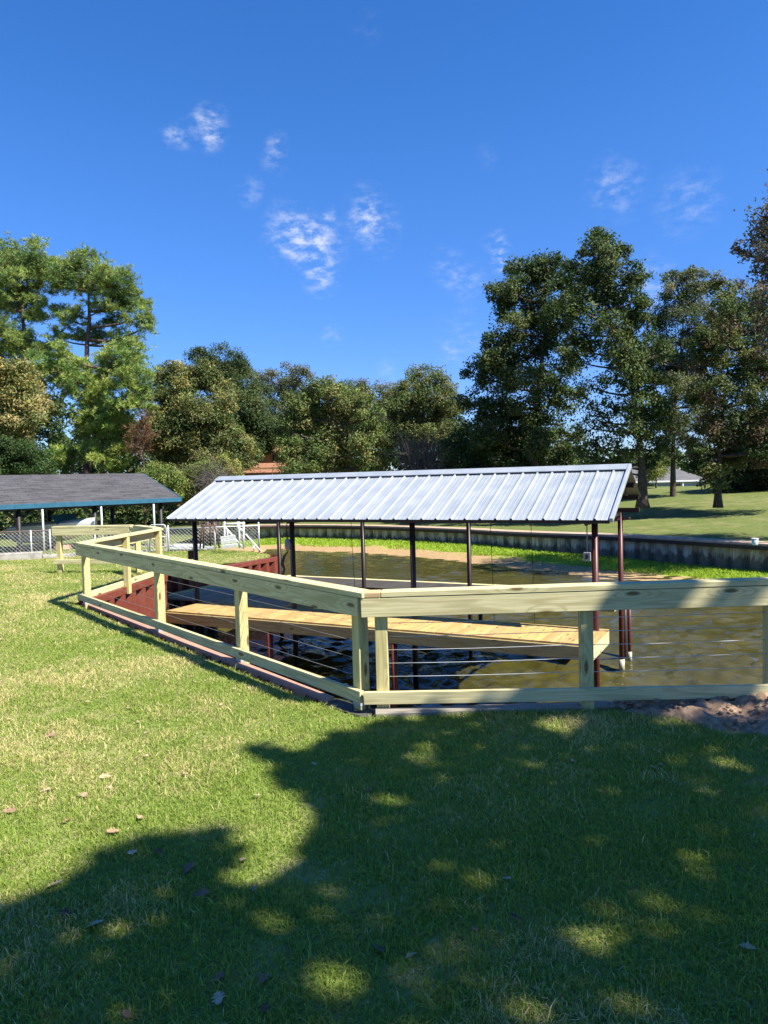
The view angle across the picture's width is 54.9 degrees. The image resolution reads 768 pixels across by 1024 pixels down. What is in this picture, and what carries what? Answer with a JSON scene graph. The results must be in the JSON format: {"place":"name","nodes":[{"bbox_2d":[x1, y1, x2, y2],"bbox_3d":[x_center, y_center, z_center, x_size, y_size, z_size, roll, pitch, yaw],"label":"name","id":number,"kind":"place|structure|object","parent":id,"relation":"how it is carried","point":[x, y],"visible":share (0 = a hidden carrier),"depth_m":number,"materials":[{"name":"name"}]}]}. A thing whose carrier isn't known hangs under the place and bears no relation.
{"place":"outdoors","nodes":[
{"label":"outdoors","id":0,"kind":"place"},
{"bbox_2d":[0,507,242,546],"bbox_3d":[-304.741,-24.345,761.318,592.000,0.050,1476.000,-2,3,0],"label":"back yard","id":1,"kind":"structure","parent":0,"point":[5,539],"depth_m":33.30,"materials":[{"name":"green plant"}]},
{"bbox_2d":[0,356,53,524],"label":"broadleaf tree","id":2,"kind":"object","parent":1,"relation":"on","point":[23,403],"visible":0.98,"depth_m":34.13,"materials":[{"name":"green plant"}]},
{"bbox_2d":[0,435,62,474],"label":"bush","id":3,"kind":"object","parent":1,"relation":"on","point":[25,457],"visible":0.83,"depth_m":31.92,"materials":[{"name":"green plant"}]},
{"bbox_2d":[0,230,65,511],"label":"pine tree","id":4,"kind":"object","parent":1,"relation":"on","point":[26,265],"visible":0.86,"depth_m":41.08,"materials":[{"name":"green plant"}]},
{"bbox_2d":[24,334,160,516],"bbox_3d":[-15.012,-4.050,38.752,7.330,10.317,5.196,-2,3,0],"label":"pine tree","id":5,"kind":"object","parent":1,"relation":"on","point":[95,401],"visible":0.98,"depth_m":38.05,"materials":[{"name":"green plant"}]},
{"bbox_2d":[0,501,184,531],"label":"undergrowth","id":6,"kind":"object","parent":1,"relation":"on","point":[134,515],"visible":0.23,"depth_m":37.88,"materials":[{"name":"green plant"}]},
{"bbox_2d":[41,242,159,512],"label":"pine tree","id":7,"kind":"object","parent":1,"relation":"on","point":[98,279],"visible":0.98,"depth_m":41.05,"materials":[{"name":"green plant"}]},
{"bbox_2d":[122,408,159,525],"bbox_3d":[-12.192,-2.270,37.346,1.940,6.744,3.612,-3,3,-21],"label":"dead pine","id":8,"kind":"object","parent":1,"relation":"on","point":[144,432],"visible":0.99,"depth_m":36.93,"materials":[{"name":"brown plant"}]},
{"bbox_2d":[135,459,193,497],"bbox_3d":[-9.788,-0.577,33.305,2.558,3.603,3.582,-2,3,0],"label":"bush","id":9,"kind":"object","parent":1,"relation":"on","point":[163,476],"visible":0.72,"depth_m":32.07,"materials":[{"name":"green plant"}]},
{"bbox_2d":[172,454,225,507],"bbox_3d":[-8.752,-0.754,34.533,3.508,3.790,4.308,-2,3,0],"label":"bush","id":10,"kind":"object","parent":1,"relation":"on","point":[200,465],"visible":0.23,"depth_m":33.67,"materials":[{"name":"green plant"}]},
{"bbox_2d":[137,357,264,525],"bbox_3d":[-9.885,-3.684,39.813,6.846,9.223,5.008,-2,3,0],"label":"vine covered tree","id":11,"kind":"object","parent":1,"relation":"on","point":[184,426],"visible":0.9,"depth_m":39.01,"materials":[{"name":"green plant"}]},
{"bbox_2d":[184,340,291,454],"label":"oak tree","id":12,"kind":"object","parent":1,"relation":"on","point":[252,401],"visible":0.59,"depth_m":50.73,"materials":[{"name":"green plant"}]},
{"bbox_2d":[242,446,292,475],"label":"house","id":13,"kind":"structure","parent":1,"relation":"on","point":[266,466],"depth_m":55.92,"materials":[{"name":"brick"}]},
{"bbox_2d":[249,361,315,416],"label":"broadleaf tree","id":14,"kind":"object","parent":1,"relation":"on","point":[292,381],"visible":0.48,"depth_m":59.10,"materials":[{"name":"green plant"}]},
{"bbox_2d":[0,546,767,1023],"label":"lawn","id":15,"kind":"structure","parent":0,"point":[196,836],"depth_m":3.27,"materials":[{"name":"green plant"}]},
{"bbox_2d":[3,807,15,812],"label":"fallen leaf","id":16,"kind":"object","parent":15,"relation":"on","point":[8,809],"visible":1,"depth_m":3.86,"materials":[{"name":"brown plant"}]},
{"bbox_2d":[58,907,72,919],"bbox_3d":[-1.241,1.556,2.876,0.058,0.013,0.066,6,12,-22],"label":"fallen leaf","id":17,"kind":"object","parent":15,"relation":"on","point":[65,910],"visible":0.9,"depth_m":2.88,"materials":[{"name":"plant"}]},
{"bbox_2d":[78,792,88,796],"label":"fallen leaf","id":18,"kind":"object","parent":15,"relation":"on","point":[82,794],"visible":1,"depth_m":4.01,"materials":[{"name":"beige plant"}]},
{"bbox_2d":[0,473,181,553],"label":"boat shelter","id":19,"kind":"object","parent":15,"relation":"on","point":[31,493],"visible":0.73,"depth_m":25.10,"materials":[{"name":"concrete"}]},
{"bbox_2d":[5,513,95,549],"bbox_3d":[-11.207,0.657,25.403,3.400,1.154,1.600,0,3,23],"label":"motor boat","id":20,"kind":"object","parent":19,"relation":"in","point":[66,520],"visible":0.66,"depth_m":25.07,"materials":[{"name":"white paint"}]},
{"bbox_2d":[86,919,102,926],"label":"fallen leaf","id":21,"kind":"object","parent":15,"relation":"on","point":[96,921],"visible":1,"depth_m":2.81,"materials":[{"name":"beige plant"}]},
{"bbox_2d":[0,545,192,559],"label":"kerb","id":22,"kind":"structure","parent":15,"relation":"on","point":[22,555],"depth_m":21.78,"materials":[{"name":"concrete"}]},
{"bbox_2d":[99,773,112,777],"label":"fallen leaf","id":23,"kind":"object","parent":15,"relation":"on","point":[102,776],"visible":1,"depth_m":4.28,"materials":[{"name":"beige plant"}]},
{"bbox_2d":[107,827,118,832],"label":"fallen leaf","id":24,"kind":"object","parent":15,"relation":"on","point":[110,830],"visible":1,"depth_m":3.57,"materials":[{"name":"brown plant"}]},
{"bbox_2d":[120,1008,131,1017],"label":"fallen leaf","id":25,"kind":"object","parent":15,"relation":"on","point":[126,1014],"visible":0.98,"depth_m":2.34,"materials":[{"name":"plant"}]},
{"bbox_2d":[0,522,259,555],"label":"chain link fence","id":26,"kind":"object","parent":15,"relation":"on","point":[147,542],"visible":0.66,"depth_m":23.00,"materials":[{"name":"silver metal"}]},
{"bbox_2d":[149,524,167,551],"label":"chain link gate","id":27,"kind":"structure","parent":26,"relation":"attached to","point":[165,535],"depth_m":22.98,"materials":[{"name":"silver metal"}]},
{"bbox_2d":[182,861,194,874],"bbox_3d":[-0.853,1.543,3.209,0.072,0.010,0.085,-9,14,26],"label":"fallen leaf","id":28,"kind":"object","parent":15,"relation":"on","point":[189,866],"visible":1,"depth_m":3.21,"materials":[{"name":"brown plant"}]},
{"bbox_2d":[167,544,213,549],"bbox_3d":[-6.229,1.122,23.864,1.376,0.160,1.020,-2,3,0],"label":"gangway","id":29,"kind":"object","parent":15,"relation":"on","point":[177,547],"visible":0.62,"depth_m":23.40,"materials":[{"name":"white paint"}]},
{"bbox_2d":[193,886,208,896],"bbox_3d":[-0.743,1.543,3.000,0.070,0.012,0.060,-16,20,7],"label":"fallen leaf","id":30,"kind":"object","parent":15,"relation":"on","point":[203,891],"visible":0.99,"depth_m":3.00,"materials":[{"name":"plant"}]},
{"bbox_2d":[199,522,219,548],"bbox_3d":[-5.423,0.720,22.950,0.659,0.824,0.054,-2,3,0],"label":"rusty trestle","id":31,"kind":"object","parent":15,"relation":"on","point":[203,526],"visible":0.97,"depth_m":22.93,"materials":[{"name":"brown metal"}]},
{"bbox_2d":[211,990,224,1003],"bbox_3d":[-0.538,1.572,2.397,0.049,0.007,0.071,-15,6,-17],"label":"fallen leaf","id":32,"kind":"object","parent":15,"relation":"on","point":[218,997],"visible":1,"depth_m":2.40,"materials":[{"name":"grey plant"}]},
{"bbox_2d":[212,971,224,982],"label":"fallen leaf","id":33,"kind":"object","parent":15,"relation":"on","point":[220,974],"visible":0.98,"depth_m":2.50,"materials":[{"name":"brown plant"}]},
{"bbox_2d":[220,535,237,548],"bbox_3d":[-4.629,0.888,22.084,0.502,0.406,0.058,-2,3,-6],"label":"board stack","id":34,"kind":"object","parent":15,"relation":"on","point":[226,541],"visible":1,"depth_m":22.07,"materials":[{"name":"white paint"}]},
{"bbox_2d":[257,973,270,983],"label":"fallen leaf","id":35,"kind":"object","parent":15,"relation":"on","point":[263,978],"visible":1,"depth_m":2.49,"materials":[{"name":"brown plant"}]},
{"bbox_2d":[261,1002,269,1012],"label":"fallen leaf","id":36,"kind":"object","parent":15,"relation":"on","point":[264,1007],"visible":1,"depth_m":2.35,"materials":[{"name":"brown plant"}]},
{"bbox_2d":[79,551,629,717],"bbox_3d":[27.580,1.444,14.094,64.935,2.355,17.652,-2,3,0],"label":"bulkhead","id":37,"kind":"object","parent":15,"relation":"on","point":[269,564],"visible":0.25,"depth_m":7.43,"materials":[{"name":"red wood"}]},
{"bbox_2d":[224,522,260,551],"bbox_3d":[-4.306,0.745,22.452,1.152,0.974,0.056,-2,3,0],"label":"white handrail","id":38,"kind":"object","parent":37,"relation":"on","point":[238,524],"visible":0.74,"depth_m":22.43,"materials":[{"name":"paint"}]},
{"bbox_2d":[373,943,385,951],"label":"fallen leaf","id":39,"kind":"object","parent":15,"relation":"on","point":[379,948],"visible":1,"depth_m":2.63,"materials":[{"name":"brown plant"}]},
{"bbox_2d":[52,525,767,709],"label":"railing fence","id":40,"kind":"object","parent":15,"relation":"on","point":[360,606],"visible":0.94,"depth_m":5.30,"materials":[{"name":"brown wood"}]},
{"bbox_2d":[406,951,416,957],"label":"fallen leaf","id":41,"kind":"object","parent":15,"relation":"on","point":[413,953],"visible":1,"depth_m":2.59,"materials":[{"name":"grey plant"}]},
{"bbox_2d":[510,912,520,919],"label":"fallen leaf","id":42,"kind":"object","parent":15,"relation":"on","point":[512,914],"visible":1,"depth_m":2.78,"materials":[{"name":"plant"}]},
{"bbox_2d":[606,692,767,736],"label":"bare earth","id":43,"kind":"structure","parent":15,"relation":"on","point":[695,712],"depth_m":5.00,"materials":[{"name":"brown soil"}]},
{"bbox_2d":[740,941,756,948],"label":"fallen leaf","id":44,"kind":"object","parent":15,"relation":"on","point":[747,945],"visible":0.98,"depth_m":2.58,"materials":[{"name":"beige plant"}]},
{"bbox_2d":[0,0,767,475],"label":"sky","id":45,"kind":"structure","parent":0,"point":[337,187],"materials":[{"name":"blue"}]},
{"bbox_2d":[74,549,762,709],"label":"water","id":46,"kind":"structure","parent":0,"point":[341,564],"depth_m":15.02,"materials":[{"name":"liquid"}]},
{"bbox_2d":[166,575,627,707],"bbox_3d":[-0.009,2.551,14.092,8.905,1.867,4.878,0,3,28],"label":"boat dock","id":47,"kind":"object","parent":46,"relation":"in","point":[448,626],"visible":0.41,"depth_m":11.85,"materials":[{"name":"brown wood"}]},
{"bbox_2d":[166,464,640,688],"bbox_3d":[0.204,1.419,13.671,8.409,4.354,2.928,0,3,28],"label":"boat shed","id":48,"kind":"object","parent":46,"relation":"in","point":[593,496],"visible":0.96,"depth_m":12.64,"materials":[{"name":"metal"}]},
{"bbox_2d":[188,551,192,558],"bbox_3d":[-3.736,0.830,14.309,0.100,0.160,0.090,-2,3,0],"label":"junction box","id":49,"kind":"object","parent":48,"relation":"attached to","point":[190,554],"visible":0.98,"depth_m":14.27,"materials":[{"name":"black paint"}]},
{"bbox_2d":[281,522,289,574],"bbox_3d":[-1.765,0.655,13.218,0.198,1.004,0.109,-2,3,0],"label":"hanging fender","id":50,"kind":"object","parent":48,"relation":"hanging from","point":[287,544],"visible":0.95,"depth_m":13.20,"materials":[{"name":"plastic"}]},
{"bbox_2d":[351,527,354,585],"bbox_3d":[-0.615,0.428,14.286,0.059,2.042,0.010,0,3,28],"label":"lift cable","id":51,"kind":"object","parent":48,"relation":"hanging from","point":[352,554],"visible":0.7,"depth_m":14.30,"materials":[{"name":"metal"}]},
{"bbox_2d":[490,523,492,577],"bbox_3d":[1.898,0.872,12.987,0.059,2.942,0.010,0,3,28],"label":"lift cable","id":52,"kind":"object","parent":48,"relation":"hanging from","point":[491,550],"visible":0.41,"depth_m":12.98,"materials":[{"name":"metal"}]},
{"bbox_2d":[531,532,535,658],"bbox_3d":[2.544,0.970,12.652,0.059,3.142,0.010,0,3,28],"label":"lift cable","id":53,"kind":"object","parent":48,"relation":"hanging from","point":[533,577],"visible":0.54,"depth_m":12.64,"materials":[{"name":"metal"}]},
{"bbox_2d":[583,526,591,560],"bbox_3d":[2.953,0.425,10.757,0.110,0.580,0.080,0,3,28],"label":"switch box","id":54,"kind":"object","parent":48,"relation":"attached to","point":[587,555],"visible":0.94,"depth_m":10.75,"materials":[{"name":"grey metal"}]},
{"bbox_2d":[627,610,631,660],"bbox_3d":[4.571,2.420,13.763,0.081,1.720,0.081,-2,3,0],"label":"lift pipe","id":55,"kind":"object","parent":46,"relation":"in","point":[629,652],"visible":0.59,"depth_m":13.73,"materials":[{"name":"plastic"}]},
{"bbox_2d":[117,480,767,541],"bbox_3d":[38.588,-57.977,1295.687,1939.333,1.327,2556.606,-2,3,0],"label":"lawn","id":56,"kind":"structure","parent":0,"point":[688,511],"depth_m":35.84,"materials":[{"name":"green plant"}]},
{"bbox_2d":[188,449,237,534],"bbox_3d":[-7.581,-0.978,32.870,2.358,3.764,4.443,-3,3,-22],"label":"bare thicket","id":57,"kind":"object","parent":56,"relation":"on","point":[205,480],"visible":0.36,"depth_m":32.56,"materials":[{"name":"brown plant"}]},
{"bbox_2d":[211,453,244,533],"bbox_3d":[-7.609,-0.890,35.648,1.799,3.900,3.637,-2,3,-17],"label":"bush","id":58,"kind":"object","parent":56,"relation":"on","point":[223,459],"visible":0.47,"depth_m":35.29,"materials":[{"name":"green plant"}]},
{"bbox_2d":[270,374,397,474],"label":"oak tree","id":59,"kind":"object","parent":56,"relation":"on","point":[306,417],"visible":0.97,"depth_m":44.09,"materials":[{"name":"green plant"}]},
{"bbox_2d":[9,391,716,478],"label":"woodland","id":60,"kind":"object","parent":56,"relation":"on","point":[51,434],"visible":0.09,"depth_m":69.88,"materials":[{"name":"green plant"}]},
{"bbox_2d":[339,377,401,461],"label":"broadleaf tree","id":61,"kind":"object","parent":56,"relation":"on","point":[366,388],"visible":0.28,"depth_m":57.17,"materials":[{"name":"green plant"}]},
{"bbox_2d":[379,363,468,469],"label":"oak tree","id":62,"kind":"object","parent":56,"relation":"on","point":[419,400],"visible":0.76,"depth_m":48.97,"materials":[{"name":"green plant"}]},
{"bbox_2d":[387,423,461,470],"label":"bare thicket","id":63,"kind":"object","parent":56,"relation":"on","point":[411,459],"visible":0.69,"depth_m":43.56,"materials":[{"name":"brown plant"}]},
{"bbox_2d":[439,419,517,468],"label":"bush","id":64,"kind":"object","parent":56,"relation":"on","point":[473,458],"visible":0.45,"depth_m":42.46,"materials":[{"name":"green plant"}]},
{"bbox_2d":[450,248,589,467],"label":"oak tree","id":65,"kind":"object","parent":56,"relation":"on","point":[501,360],"visible":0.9,"depth_m":40.24,"materials":[{"name":"green plant"}]},
{"bbox_2d":[555,226,683,508],"bbox_3d":[11.587,-7.101,35.618,6.772,13.904,5.069,-2,3,0],"label":"oak tree","id":66,"kind":"object","parent":56,"relation":"on","point":[625,354],"visible":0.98,"depth_m":35.34,"materials":[{"name":"green plant"}]},
{"bbox_2d":[635,446,678,487],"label":"broadleaf tree","id":67,"kind":"object","parent":56,"relation":"on","point":[660,470],"visible":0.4,"depth_m":57.08,"materials":[{"name":"green plant"}]},
{"bbox_2d":[631,467,702,486],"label":"house","id":68,"kind":"structure","parent":56,"relation":"on","point":[683,478],"depth_m":61.99,"materials":[{"name":"grey"}]},
{"bbox_2d":[642,264,725,496],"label":"oak tree","id":69,"kind":"object","parent":56,"relation":"on","point":[684,305],"visible":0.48,"depth_m":43.90,"materials":[{"name":"green plant"}]},
{"bbox_2d":[681,268,767,507],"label":"oak tree","id":70,"kind":"object","parent":56,"relation":"on","point":[750,372],"visible":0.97,"depth_m":34.44,"materials":[{"name":"green plant"}]},
{"bbox_2d":[710,422,767,492],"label":"hedge","id":71,"kind":"object","parent":56,"relation":"on","point":[748,479],"visible":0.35,"depth_m":44.52,"materials":[{"name":"green plant"}]},
{"bbox_2d":[729,169,767,360],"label":"broadleaf tree","id":72,"kind":"object","parent":56,"relation":"on","point":[759,258],"visible":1,"depth_m":23.35,"materials":[{"name":"green plant"}]},
{"bbox_2d":[212,538,753,580],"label":"lake shore","id":73,"kind":"structure","parent":0,"point":[512,561],"depth_m":30.82,"materials":[{"name":"green soil"}]},
{"bbox_2d":[174,524,767,570],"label":"retaining wall","id":74,"kind":"structure","parent":73,"relation":"on","point":[736,554],"depth_m":31.14,"materials":[{"name":"beige concrete"}]},
{"bbox_2d":[751,538,758,544],"bbox_3d":[12.217,0.975,24.353,0.230,0.225,0.230,-2,3,0],"label":"bucket","id":75,"kind":"object","parent":74,"relation":"on","point":[754,541],"visible":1,"depth_m":24.27,"materials":[{"name":"white plastic"}]},
{"bbox_2d":[199,537,767,578],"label":"shore grass","id":76,"kind":"structure","parent":0,"point":[638,565],"depth_m":30.59,"materials":[{"name":"green plant"}]}
]}

